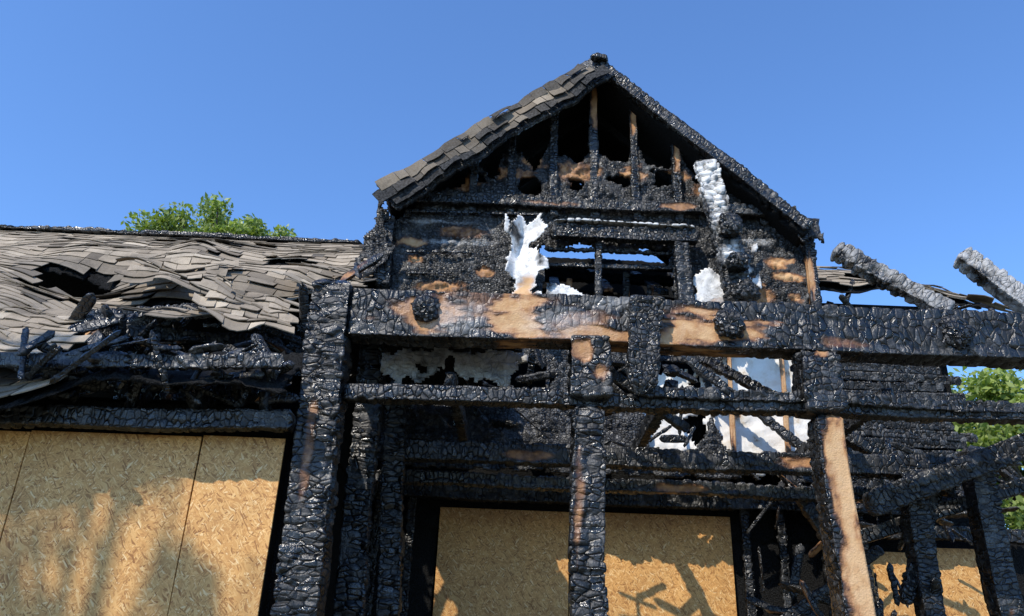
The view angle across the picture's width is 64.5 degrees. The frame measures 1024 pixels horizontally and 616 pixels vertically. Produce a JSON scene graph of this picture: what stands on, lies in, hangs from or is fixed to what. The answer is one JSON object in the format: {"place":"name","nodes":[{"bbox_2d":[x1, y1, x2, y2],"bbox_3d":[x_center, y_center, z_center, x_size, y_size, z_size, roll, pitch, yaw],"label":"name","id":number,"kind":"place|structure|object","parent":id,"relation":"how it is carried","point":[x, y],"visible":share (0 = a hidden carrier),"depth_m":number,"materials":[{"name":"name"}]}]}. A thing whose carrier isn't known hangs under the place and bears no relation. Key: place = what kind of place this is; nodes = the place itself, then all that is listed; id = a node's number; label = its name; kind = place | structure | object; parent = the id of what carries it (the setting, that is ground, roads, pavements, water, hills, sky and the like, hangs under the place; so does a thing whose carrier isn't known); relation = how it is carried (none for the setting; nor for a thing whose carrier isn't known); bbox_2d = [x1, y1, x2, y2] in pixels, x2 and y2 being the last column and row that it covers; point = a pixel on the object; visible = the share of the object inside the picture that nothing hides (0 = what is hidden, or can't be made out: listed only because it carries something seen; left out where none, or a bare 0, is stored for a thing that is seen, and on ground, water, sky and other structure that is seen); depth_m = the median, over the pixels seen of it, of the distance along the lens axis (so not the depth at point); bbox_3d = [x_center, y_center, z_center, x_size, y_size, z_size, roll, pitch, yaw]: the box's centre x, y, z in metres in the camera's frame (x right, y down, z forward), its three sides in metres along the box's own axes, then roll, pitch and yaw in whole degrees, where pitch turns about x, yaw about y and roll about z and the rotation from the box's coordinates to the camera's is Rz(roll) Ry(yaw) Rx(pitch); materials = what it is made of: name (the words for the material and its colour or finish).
{"place":"outdoors","nodes":[
{"label":"outdoors","id":0,"kind":"place"},
{"bbox_2d":[10,230,374,445],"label":"roof deck rear","id":1,"kind":"structure","parent":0,"point":[73,286],"depth_m":11.85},
{"bbox_2d":[369,528,436,615],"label":"recess wall","id":2,"kind":"structure","parent":0,"point":[422,573],"depth_m":8.25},
{"bbox_2d":[386,93,589,220],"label":"gable roof slope","id":3,"kind":"structure","parent":0,"point":[530,137],"depth_m":10.08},
{"bbox_2d":[355,201,395,278],"bbox_3d":[-1.472,-0.842,8.876,0.424,1.156,0.076,2,-24,0],"label":"hanging felt","id":4,"kind":"object","parent":3,"relation":"hanging from","point":[375,241],"visible":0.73,"depth_m":8.83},
{"bbox_2d":[376,58,614,210],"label":"rake fascia","id":5,"kind":"structure","parent":3,"relation":"attached to","point":[453,168],"depth_m":9.27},
{"bbox_2d":[478,113,588,182],"bbox_3d":[-0.148,-1.722,10.072,2.359,1.893,0.069,2,-24,0],"label":"gable rafter","id":6,"kind":"object","parent":3,"relation":"attached to","point":[545,143],"visible":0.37,"depth_m":10.22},
{"bbox_2d":[518,139,587,188],"bbox_3d":[-0.159,-1.485,10.617,2.357,1.898,0.075,2,-24,0],"label":"gable rafter","id":7,"kind":"object","parent":3,"relation":"attached to","point":[576,148],"visible":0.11,"depth_m":10.88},
{"bbox_2d":[372,64,610,203],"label":"rake shingles","id":8,"kind":"object","parent":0,"point":[406,182],"visible":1,"depth_m":9.21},
{"bbox_2d":[0,0,1023,524],"label":"sky","id":9,"kind":"structure","parent":0,"point":[897,126],"materials":[{"name":"blue"}]},
{"bbox_2d":[546,257,672,272],"bbox_3d":[1.476,-0.654,12.252,3.500,0.203,0.114,2,-24,0],"label":"attic rafter","id":10,"kind":"object","parent":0,"point":[576,260],"visible":0.26,"depth_m":12.23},
{"bbox_2d":[372,406,973,615],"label":"recess wall","id":11,"kind":"structure","parent":0,"point":[428,513],"depth_m":8.51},
{"bbox_2d":[433,507,568,615],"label":"osb board","id":12,"kind":"object","parent":11,"relation":"attached to","point":[496,562],"visible":0.95,"depth_m":8.25,"materials":[{"name":"wood"}]},
{"bbox_2d":[569,512,736,615],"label":"osb board","id":13,"kind":"object","parent":11,"relation":"attached to","point":[667,565],"visible":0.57,"depth_m":8.26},
{"bbox_2d":[870,552,915,615],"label":"osb board","id":14,"kind":"object","parent":11,"relation":"attached to","point":[896,560],"visible":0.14,"depth_m":8.24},
{"bbox_2d":[937,548,988,615],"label":"osb board","id":15,"kind":"object","parent":11,"relation":"attached to","point":[962,594],"visible":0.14,"depth_m":8.24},
{"bbox_2d":[732,532,828,615],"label":"recess wall","id":16,"kind":"structure","parent":0,"point":[811,574],"depth_m":8.30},
{"bbox_2d":[865,515,969,526],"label":"recess wall","id":17,"kind":"structure","parent":0,"point":[956,522],"depth_m":8.67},
{"bbox_2d":[1010,544,1023,600],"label":"recess wall","id":18,"kind":"structure","parent":0,"point":[1017,553],"depth_m":8.38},
{"label":"ground","id":19,"kind":"structure","parent":0,"visible":0},
{"bbox_2d":[0,399,293,615],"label":"wall","id":20,"kind":"structure","parent":19,"relation":"on","point":[237,433],"depth_m":5.90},
{"bbox_2d":[0,430,30,539],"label":"osb board","id":21,"kind":"object","parent":20,"relation":"attached to","point":[13,446],"visible":1,"depth_m":5.73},
{"bbox_2d":[0,430,201,615],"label":"osb board","id":22,"kind":"object","parent":20,"relation":"attached to","point":[95,523],"visible":1,"depth_m":5.58,"materials":[{"name":"wood"}]},
{"bbox_2d":[43,397,347,476],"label":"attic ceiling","id":23,"kind":"structure","parent":20,"relation":"on","point":[342,465],"depth_m":6.10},
{"bbox_2d":[168,435,285,615],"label":"osb board","id":24,"kind":"object","parent":20,"relation":"attached to","point":[221,567],"visible":1,"depth_m":5.58,"materials":[{"name":"wood"}]},
{"bbox_2d":[121,191,297,236],"bbox_3d":[-7.255,2.820,17.241,4.162,11.588,3.560,-13,-28,31],"label":"deciduous tree","id":25,"kind":"object","parent":19,"relation":"on","point":[214,220],"visible":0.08,"depth_m":18.34,"materials":[{"name":"green plant"}]},
{"bbox_2d":[264,375,349,615],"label":"return wall","id":26,"kind":"structure","parent":19,"relation":"on","point":[342,477],"depth_m":7.40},
{"bbox_2d":[365,461,381,615],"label":"wall stud","id":27,"kind":"object","parent":19,"relation":"on","point":[374,545],"depth_m":8.19,"materials":[{"name":"brown wood"}]},
{"bbox_2d":[374,484,900,516],"bbox_3d":[1.276,1.960,8.422,5.700,0.221,0.150,2,-24,0],"label":"window head beam","id":28,"kind":"structure","parent":27,"relation":"attached to","point":[548,497],"depth_m":8.36,"materials":[{"name":"brown wood"}]},
{"bbox_2d":[843,368,956,479],"bbox_3d":[4.027,1.326,8.652,1.350,1.500,0.040,2,-24,0],"label":"wall siding","id":29,"kind":"object","parent":28,"relation":"attached to","point":[931,449],"visible":0.07,"depth_m":8.65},
{"bbox_2d":[399,466,419,615],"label":"wall stud","id":30,"kind":"object","parent":19,"relation":"on","point":[410,528],"depth_m":8.19,"materials":[{"name":"brown wood"}]},
{"bbox_2d":[431,267,747,615],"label":"attic back wall","id":31,"kind":"structure","parent":19,"relation":"on","point":[523,368],"depth_m":11.72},
{"bbox_2d":[630,271,668,294],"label":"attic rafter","id":32,"kind":"object","parent":31,"relation":"attached to","point":[659,289],"visible":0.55,"depth_m":9.78,"materials":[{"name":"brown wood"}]},
{"bbox_2d":[270,242,1023,615],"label":"charred timber porch frame","id":33,"kind":"object","parent":19,"relation":"on","point":[812,342],"visible":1,"depth_m":6.21,"materials":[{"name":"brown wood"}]},
{"bbox_2d":[0,404,295,432],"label":"eave beam","id":34,"kind":"structure","parent":33,"relation":"attached to","point":[155,420],"depth_m":5.69,"materials":[{"name":"brown wood"}]},
{"bbox_2d":[5,360,299,411],"bbox_3d":[-2.706,0.589,5.842,2.382,0.443,0.633,2,-24,0],"label":"soffit debris","id":35,"kind":"object","parent":34,"relation":"on","point":[242,396],"visible":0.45,"depth_m":5.78,"materials":[{"name":"brown wood"}]},
{"bbox_2d":[126,384,204,407],"bbox_3d":[-2.724,0.622,6.495,0.080,0.770,1.370,2,-24,0],"label":"rafter","id":36,"kind":"object","parent":34,"relation":"on","point":[146,395],"visible":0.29,"depth_m":5.97,"materials":[{"name":"brown wood"}]},
{"bbox_2d":[259,382,291,409],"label":"rafter","id":37,"kind":"object","parent":34,"relation":"on","point":[263,399],"visible":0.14,"depth_m":5.77,"materials":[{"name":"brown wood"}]},
{"bbox_2d":[296,253,383,406],"bbox_3d":[-1.502,0.322,7.439,0.763,1.073,1.617,2,-24,0],"label":"attic debris","id":38,"kind":"object","parent":37,"relation":"on","point":[357,270],"visible":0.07,"depth_m":6.93,"materials":[{"name":"brown wood"}]},
{"bbox_2d":[0,234,373,410],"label":"roof deck","id":39,"kind":"structure","parent":33,"relation":"on","point":[273,386],"depth_m":5.75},
{"bbox_2d":[0,306,91,352],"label":"slid shingle sheet","id":40,"kind":"object","parent":39,"relation":"on","point":[15,321],"visible":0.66,"depth_m":6.57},
{"bbox_2d":[0,351,283,370],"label":"fascia board","id":41,"kind":"object","parent":39,"relation":"attached to","point":[234,361],"visible":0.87,"depth_m":5.58,"materials":[{"name":"brown wood"}]},
{"bbox_2d":[17,327,280,400],"bbox_3d":[-2.556,0.344,5.620,1.889,0.496,0.506,2,-24,0],"label":"eave edge debris","id":42,"kind":"object","parent":39,"relation":"on","point":[151,343],"visible":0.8,"depth_m":5.62,"materials":[{"name":"brown wood"}]},
{"bbox_2d":[114,252,238,298],"bbox_3d":[-3.630,-0.367,8.778,1.290,0.917,1.170,8,-25,-13],"label":"slid shingle sheet","id":43,"kind":"object","parent":39,"relation":"on","point":[136,274],"visible":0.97,"depth_m":8.70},
{"bbox_2d":[0,224,361,243],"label":"ridge cap shingles","id":44,"kind":"object","parent":39,"relation":"on","point":[124,232],"visible":0.54,"depth_m":11.20,"materials":[{"name":"brown wood"}]},
{"bbox_2d":[0,230,377,397],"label":"roof shingles","id":45,"kind":"object","parent":39,"relation":"on","point":[21,251],"visible":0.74,"depth_m":9.35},
{"bbox_2d":[185,274,298,333],"bbox_3d":[-2.330,-0.064,7.087,1.274,1.053,1.177,2,-24,0],"label":"slid shingle sheet","id":46,"kind":"object","parent":39,"relation":"on","point":[232,317],"visible":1,"depth_m":7.07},
{"bbox_2d":[271,262,378,288],"bbox_3d":[-1.915,-0.304,8.579,1.279,0.781,0.844,-1,-24,7],"label":"slid shingle sheet","id":47,"kind":"object","parent":39,"relation":"on","point":[299,274],"visible":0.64,"depth_m":8.65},
{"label":"left rafter","id":48,"kind":"object","parent":39,"relation":"attached to","visible":0},
{"bbox_2d":[61,283,348,407],"bbox_3d":[-2.703,0.498,7.195,2.519,0.998,1.420,2,-24,0],"label":"attic debris","id":49,"kind":"object","parent":48,"relation":"on","point":[280,341],"visible":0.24,"depth_m":6.88,"materials":[{"name":"brown wood"}]},
{"bbox_2d":[78,312,104,344],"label":"fallen rafter","id":50,"kind":"object","parent":49,"relation":"on","point":[97,336],"visible":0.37,"depth_m":6.59,"materials":[{"name":"brown wood"}]},
{"bbox_2d":[90,301,234,320],"bbox_3d":[-3.330,0.041,7.694,1.322,0.449,0.120,10,-25,-17],"label":"fallen rafter","id":51,"kind":"object","parent":49,"relation":"on","point":[97,313],"visible":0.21,"depth_m":7.64,"materials":[{"name":"brown wood"}]},
{"bbox_2d":[115,305,213,318],"bbox_3d":[-2.965,0.037,7.027,0.895,0.248,0.419,2,-24,0],"label":"slid shingle sheet","id":52,"kind":"object","parent":49,"relation":"on","point":[174,313],"visible":0.93,"depth_m":6.98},
{"bbox_2d":[101,325,300,350],"bbox_3d":[-2.662,0.270,7.221,1.926,0.397,0.110,14,-27,-25],"label":"fallen rafter","id":53,"kind":"object","parent":49,"relation":"on","point":[173,335],"visible":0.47,"depth_m":7.11,"materials":[{"name":"brown wood"}]},
{"bbox_2d":[350,341,522,386],"bbox_3d":[-0.694,0.477,7.379,1.677,0.066,2.013,2,-24,0],"label":"porch ceiling remnant","id":54,"kind":"object","parent":33,"relation":"on","point":[438,377],"visible":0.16,"depth_m":7.45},
{"bbox_2d":[380,347,528,386],"bbox_3d":[-0.471,0.474,6.624,1.206,0.433,0.064,2,-24,0],"label":"hanging scrap","id":55,"kind":"object","parent":54,"relation":"hanging from","point":[499,368],"visible":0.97,"depth_m":6.62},
{"bbox_2d":[549,276,559,285],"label":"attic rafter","id":56,"kind":"object","parent":33,"relation":"on","point":[553,279],"visible":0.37,"depth_m":10.20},
{"bbox_2d":[544,271,673,287],"bbox_3d":[1.465,-0.373,10.701,2.700,0.164,0.124,2,-24,0],"label":"attic rafter","id":57,"kind":"object","parent":56,"relation":"attached to","point":[617,278],"visible":0.6,"depth_m":10.68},
{"bbox_2d":[377,144,813,483],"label":"gable wall","id":58,"kind":"structure","parent":33,"relation":"on","point":[777,264],"depth_m":9.03,"materials":[{"name":"wood"}]},
{"bbox_2d":[374,215,396,288],"bbox_3d":[-1.394,-0.620,8.931,0.185,0.900,0.165,2,-24,0],"label":"gable corner post","id":59,"kind":"object","parent":58,"relation":"attached to","point":[383,274],"visible":0.66,"depth_m":8.79,"materials":[{"name":"brown wood"}]},
{"bbox_2d":[468,163,478,214],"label":"gable stud","id":60,"kind":"object","parent":58,"relation":"attached to","point":[473,174],"visible":0.67,"depth_m":9.38,"materials":[{"name":"brown wood"}]},
{"bbox_2d":[410,209,538,215],"bbox_3d":[-0.409,-1.079,9.189,1.500,0.052,0.044,2,-24,0],"label":"wall batten","id":61,"kind":"object","parent":58,"relation":"attached to","point":[494,213],"depth_m":9.18,"materials":[{"name":"brown wood"}]},
{"bbox_2d":[506,136,516,216],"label":"gable stud","id":62,"kind":"object","parent":58,"relation":"attached to","point":[511,171],"visible":0.83,"depth_m":9.43,"materials":[{"name":"brown wood"}]},
{"bbox_2d":[548,113,558,217],"bbox_3d":[0.492,-1.743,9.532,0.136,1.570,0.100,2,-24,0],"label":"gable stud","id":63,"kind":"object","parent":58,"relation":"attached to","point":[553,175],"visible":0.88,"depth_m":9.47,"materials":[{"name":"brown wood"}]},
{"bbox_2d":[587,87,599,219],"bbox_3d":[0.964,-1.901,9.627,0.142,1.970,0.104,2,-24,0],"label":"gable stud","id":64,"kind":"object","parent":58,"relation":"attached to","point":[593,145],"visible":0.87,"depth_m":9.60,"materials":[{"name":"brown wood"}]},
{"bbox_2d":[594,242,602,294],"bbox_3d":[0.945,-0.350,8.881,0.092,0.830,0.090,2,-24,0],"label":"window mullion","id":65,"kind":"structure","parent":58,"relation":"attached to","point":[598,256],"depth_m":8.88},
{"bbox_2d":[416,191,796,217],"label":"gable tie beam","id":66,"kind":"structure","parent":58,"relation":"attached to","point":[499,199],"depth_m":9.21,"materials":[{"name":"brown wood"}]},
{"bbox_2d":[544,246,672,257],"bbox_3d":[1.080,-0.634,9.060,1.450,0.070,0.068,2,-24,0],"label":"window sash rail","id":67,"kind":"object","parent":58,"relation":"attached to","point":[626,251],"depth_m":9.05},
{"bbox_2d":[548,262,672,270],"bbox_3d":[1.074,-0.467,9.020,1.450,0.081,0.062,2,-24,0],"label":"window sash rail","id":68,"kind":"object","parent":58,"relation":"attached to","point":[631,267],"depth_m":9.00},
{"bbox_2d":[549,222,699,245],"bbox_3d":[1.248,-0.821,9.013,1.670,0.194,0.147,2,-24,0],"label":"window header","id":69,"kind":"object","parent":58,"relation":"attached to","point":[567,231],"depth_m":8.97,"materials":[{"name":"brown wood"}]},
{"bbox_2d":[553,218,694,228],"bbox_3d":[1.246,-0.925,9.031,1.580,0.062,0.158,2,-24,0],"label":"window header flashing","id":70,"kind":"object","parent":69,"relation":"attached to","point":[596,222],"depth_m":9.00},
{"bbox_2d":[629,109,641,220],"bbox_3d":[1.444,-1.819,9.586,0.125,1.820,0.094,2,-24,0],"label":"gable stud","id":71,"kind":"object","parent":58,"relation":"attached to","point":[635,192],"visible":0.86,"depth_m":9.50,"materials":[{"name":"brown wood"}]},
{"bbox_2d":[670,144,684,222],"bbox_3d":[1.929,-1.594,9.495,0.122,1.370,0.105,2,-24,0],"label":"gable stud","id":72,"kind":"object","parent":58,"relation":"attached to","point":[677,177],"visible":0.79,"depth_m":9.42,"materials":[{"name":"brown wood"}]},
{"bbox_2d":[672,241,694,300],"bbox_3d":[1.864,-0.348,8.807,0.196,0.830,0.142,2,-24,0],"label":"window jamb","id":73,"kind":"object","parent":58,"relation":"attached to","point":[683,271],"depth_m":8.77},
{"bbox_2d":[580,82,807,257],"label":"gable roof slope","id":74,"kind":"structure","parent":58,"relation":"on","point":[656,138],"depth_m":9.80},
{"bbox_2d":[597,114,671,184],"bbox_3d":[2.102,-1.500,10.016,2.242,2.169,0.070,2,-24,0],"label":"gable rafter","id":75,"kind":"object","parent":74,"relation":"attached to","point":[611,130],"visible":0.28,"depth_m":10.26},
{"bbox_2d":[596,61,811,230],"bbox_3d":[2.150,-1.915,9.361,2.380,2.235,0.125,2,-24,0],"label":"rake board","id":76,"kind":"object","parent":74,"relation":"attached to","point":[707,149],"visible":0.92,"depth_m":9.29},
{"bbox_2d":[693,159,749,302],"bbox_3d":[2.317,-0.802,8.850,0.565,1.933,0.160,2,-24,0],"label":"ash covered post","id":77,"kind":"object","parent":74,"relation":"attached to","point":[713,195],"visible":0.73,"depth_m":8.91,"materials":[{"name":"white wood"}]},
{"bbox_2d":[718,211,743,236],"bbox_3d":[2.365,-0.919,8.774,0.267,0.314,0.196,2,-24,0],"label":"char boss","id":78,"kind":"object","parent":77,"relation":"attached to","point":[729,222],"visible":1,"depth_m":8.70,"materials":[{"name":"black wood"}]},
{"bbox_2d":[725,252,748,271],"bbox_3d":[2.384,-0.496,8.571,0.248,0.208,0.211,-12,-28,30],"label":"char boss","id":79,"kind":"object","parent":77,"relation":"attached to","point":[736,261],"visible":1,"depth_m":8.52,"materials":[{"name":"black wood"}]},
{"bbox_2d":[730,278,760,302],"bbox_3d":[2.428,-0.173,8.444,0.316,0.279,0.230,2,-24,0],"label":"char boss","id":80,"kind":"object","parent":77,"relation":"attached to","point":[747,289],"visible":0.96,"depth_m":8.37,"materials":[{"name":"black wood"}]},
{"bbox_2d":[795,218,824,243],"bbox_3d":[3.286,-0.861,8.974,0.312,0.306,0.060,1,-24,2],"label":"hanging felt","id":81,"kind":"object","parent":74,"relation":"hanging from","point":[814,231],"visible":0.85,"depth_m":8.95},
{"bbox_2d":[726,357,737,479],"bbox_3d":[2.272,1.030,8.386,0.094,1.500,0.054,2,-24,0],"label":"wall stud","id":82,"kind":"object","parent":58,"relation":"attached to","point":[732,427],"depth_m":8.29,"materials":[{"name":"brown wood"}]},
{"bbox_2d":[779,358,791,452],"bbox_3d":[2.827,1.056,8.395,0.091,1.500,0.062,2,-24,0],"label":"wall stud","id":83,"kind":"object","parent":58,"relation":"attached to","point":[784,389],"depth_m":8.47,"materials":[{"name":"brown wood"}]},
{"bbox_2d":[801,239,821,305],"bbox_3d":[3.284,0.044,8.729,0.133,2.050,0.112,2,-24,0],"label":"gable corner post","id":84,"kind":"object","parent":58,"relation":"attached to","point":[808,250],"visible":0.48,"depth_m":8.90,"materials":[{"name":"brown wood"}]},
{"bbox_3d":[1.076,-0.018,8.678,1.550,0.097,0.161,2,-24,0],"label":"window","id":85,"kind":"object","parent":58,"relation":"attached to","visible":0},
{"bbox_2d":[504,213,548,293],"bbox_3d":[0.157,-0.491,8.736,0.502,1.215,0.224,-1,-24,6],"label":"torn building paper","id":86,"kind":"object","parent":85,"relation":"attached to","point":[525,264],"visible":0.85,"depth_m":8.82,"materials":[{"name":"white paper"}]},
{"bbox_2d":[546,283,584,294],"bbox_3d":[0.691,-0.132,8.612,0.701,0.267,0.026,2,-24,0],"label":"torn building paper","id":87,"kind":"object","parent":85,"relation":"attached to","point":[553,288],"visible":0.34,"depth_m":8.63,"materials":[{"name":"white paper"}]},
{"bbox_2d":[693,243,761,302],"bbox_3d":[2.315,-0.373,8.856,0.808,0.944,0.027,2,-24,0],"label":"torn building paper","id":88,"kind":"object","parent":85,"relation":"attached to","point":[706,283],"visible":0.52,"depth_m":8.81,"materials":[{"name":"white paper"}]},
{"bbox_2d":[643,369,697,450],"bbox_3d":[1.599,1.140,8.478,0.690,1.084,0.055,2,-24,0],"label":"scorched plaster","id":89,"kind":"object","parent":33,"relation":"attached to","point":[657,442],"visible":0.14,"depth_m":8.40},
{"bbox_2d":[678,356,802,448],"bbox_3d":[2.321,0.922,8.279,1.231,1.043,0.074,2,-24,0],"label":"wall brace","id":90,"kind":"object","parent":33,"relation":"on","point":[783,433],"depth_m":8.20,"materials":[{"name":"brown wood"}]},
{"bbox_2d":[852,485,958,491],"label":"burnt siding board","id":91,"kind":"object","parent":33,"relation":"attached to","point":[872,486],"visible":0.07,"depth_m":8.29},
{"bbox_2d":[852,478,963,490],"bbox_3d":[4.127,1.818,8.346,1.358,0.128,0.057,2,-24,0],"label":"burnt siding board","id":92,"kind":"object","parent":91,"relation":"on","point":[862,482],"visible":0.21,"depth_m":8.34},
{"bbox_2d":[819,269,994,309],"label":"porch roof deck","id":93,"kind":"structure","parent":33,"relation":"on","point":[833,287],"depth_m":9.41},
{"bbox_2d":[817,266,1014,312],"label":"porch roof shingles","id":94,"kind":"object","parent":93,"relation":"on","point":[828,275],"visible":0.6,"depth_m":9.56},
{"bbox_2d":[825,279,997,311],"bbox_3d":[4.597,0.172,9.214,2.361,1.017,0.776,2,-24,0],"label":"roof edge debris","id":95,"kind":"object","parent":94,"relation":"attached to","point":[844,299],"visible":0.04,"depth_m":9.10,"materials":[{"name":"brown wood"}]},
{"bbox_2d":[735,476,756,615],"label":"wall stud","id":96,"kind":"object","parent":19,"relation":"on","point":[748,572],"depth_m":8.21,"materials":[{"name":"brown wood"}]},
{"bbox_2d":[747,474,769,481],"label":"side wall","id":97,"kind":"structure","parent":19,"relation":"on","point":[749,478],"depth_m":10.50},
{"bbox_2d":[693,357,809,480],"bbox_3d":[2.627,1.029,8.521,1.577,1.673,0.056,2,-24,0],"label":"scorched plaster","id":98,"kind":"object","parent":97,"relation":"attached to","point":[755,435],"visible":0.24,"depth_m":8.44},
{"bbox_2d":[822,303,951,392],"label":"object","id":99,"kind":"object","parent":97,"relation":"attached to","point":[944,370],"visible":0.07,"depth_m":9.38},
{"bbox_2d":[770,475,791,607],"bbox_3d":[2.737,3.070,8.006,0.114,4.300,0.100,2,-24,0],"label":"wall stud","id":100,"kind":"object","parent":19,"relation":"on","point":[782,541],"depth_m":8.24,"materials":[{"name":"brown wood"}]},
{"bbox_2d":[858,514,875,596],"bbox_3d":[3.569,3.101,8.005,0.108,4.300,0.109,2,-24,0],"label":"wall stud","id":101,"kind":"object","parent":19,"relation":"on","point":[861,519],"depth_m":8.19,"materials":[{"name":"brown wood"}]},
{"bbox_2d":[860,526,1023,544],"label":"window head beam","id":102,"kind":"structure","parent":101,"relation":"attached to","point":[1015,536],"depth_m":8.27,"materials":[{"name":"brown wood"}]},
{"bbox_2d":[948,366,1023,529],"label":"deciduous tree","id":103,"kind":"object","parent":19,"relation":"on","point":[1001,384],"visible":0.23,"depth_m":13.60,"materials":[{"name":"green plant"}]},
{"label":"burnt siding board","id":104,"kind":"object","parent":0,"visible":0},
{"bbox_2d":[847,447,959,457],"bbox_3d":[4.170,1.523,8.469,1.378,0.119,0.058,2,-24,0],"label":"burnt siding board","id":105,"kind":"object","parent":104,"relation":"on","point":[946,453],"visible":0.26,"depth_m":8.46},
{"bbox_2d":[865,437,966,449],"bbox_3d":[4.129,1.419,8.515,1.322,0.122,0.059,3,-24,-1],"label":"burnt siding board","id":106,"kind":"object","parent":105,"relation":"on","point":[926,443],"visible":0.58,"depth_m":8.51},
{"bbox_2d":[853,426,977,442],"bbox_3d":[4.214,1.331,8.544,1.406,0.134,0.059,2,-24,0],"label":"burnt siding board","id":107,"kind":"object","parent":106,"relation":"on","point":[913,434],"visible":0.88,"depth_m":8.54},
{"bbox_2d":[860,420,954,431],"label":"burnt siding board","id":108,"kind":"object","parent":107,"relation":"on","point":[940,426],"visible":0.59,"depth_m":8.58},
{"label":"burnt siding board","id":109,"kind":"object","parent":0,"visible":0},
{"bbox_2d":[845,390,965,399],"bbox_3d":[4.203,0.946,8.727,1.381,0.117,0.050,3,-24,-1],"label":"burnt siding board","id":110,"kind":"object","parent":109,"relation":"on","point":[946,396],"visible":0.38,"depth_m":8.72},
{"bbox_2d":[843,381,943,391],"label":"burnt siding board","id":111,"kind":"object","parent":110,"relation":"on","point":[899,386],"visible":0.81,"depth_m":8.76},
{"bbox_2d":[839,371,961,385],"bbox_3d":[4.211,0.759,8.812,1.370,0.115,0.063,2,-24,0],"label":"burnt siding board","id":112,"kind":"object","parent":111,"relation":"on","point":[894,377],"visible":0.96,"depth_m":8.80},
{"bbox_2d":[838,362,940,374],"bbox_3d":[4.096,0.661,8.849,1.175,0.117,0.054,3,-24,-1],"label":"burnt siding board","id":113,"kind":"object","parent":112,"relation":"on","point":[871,367],"visible":0.82,"depth_m":8.84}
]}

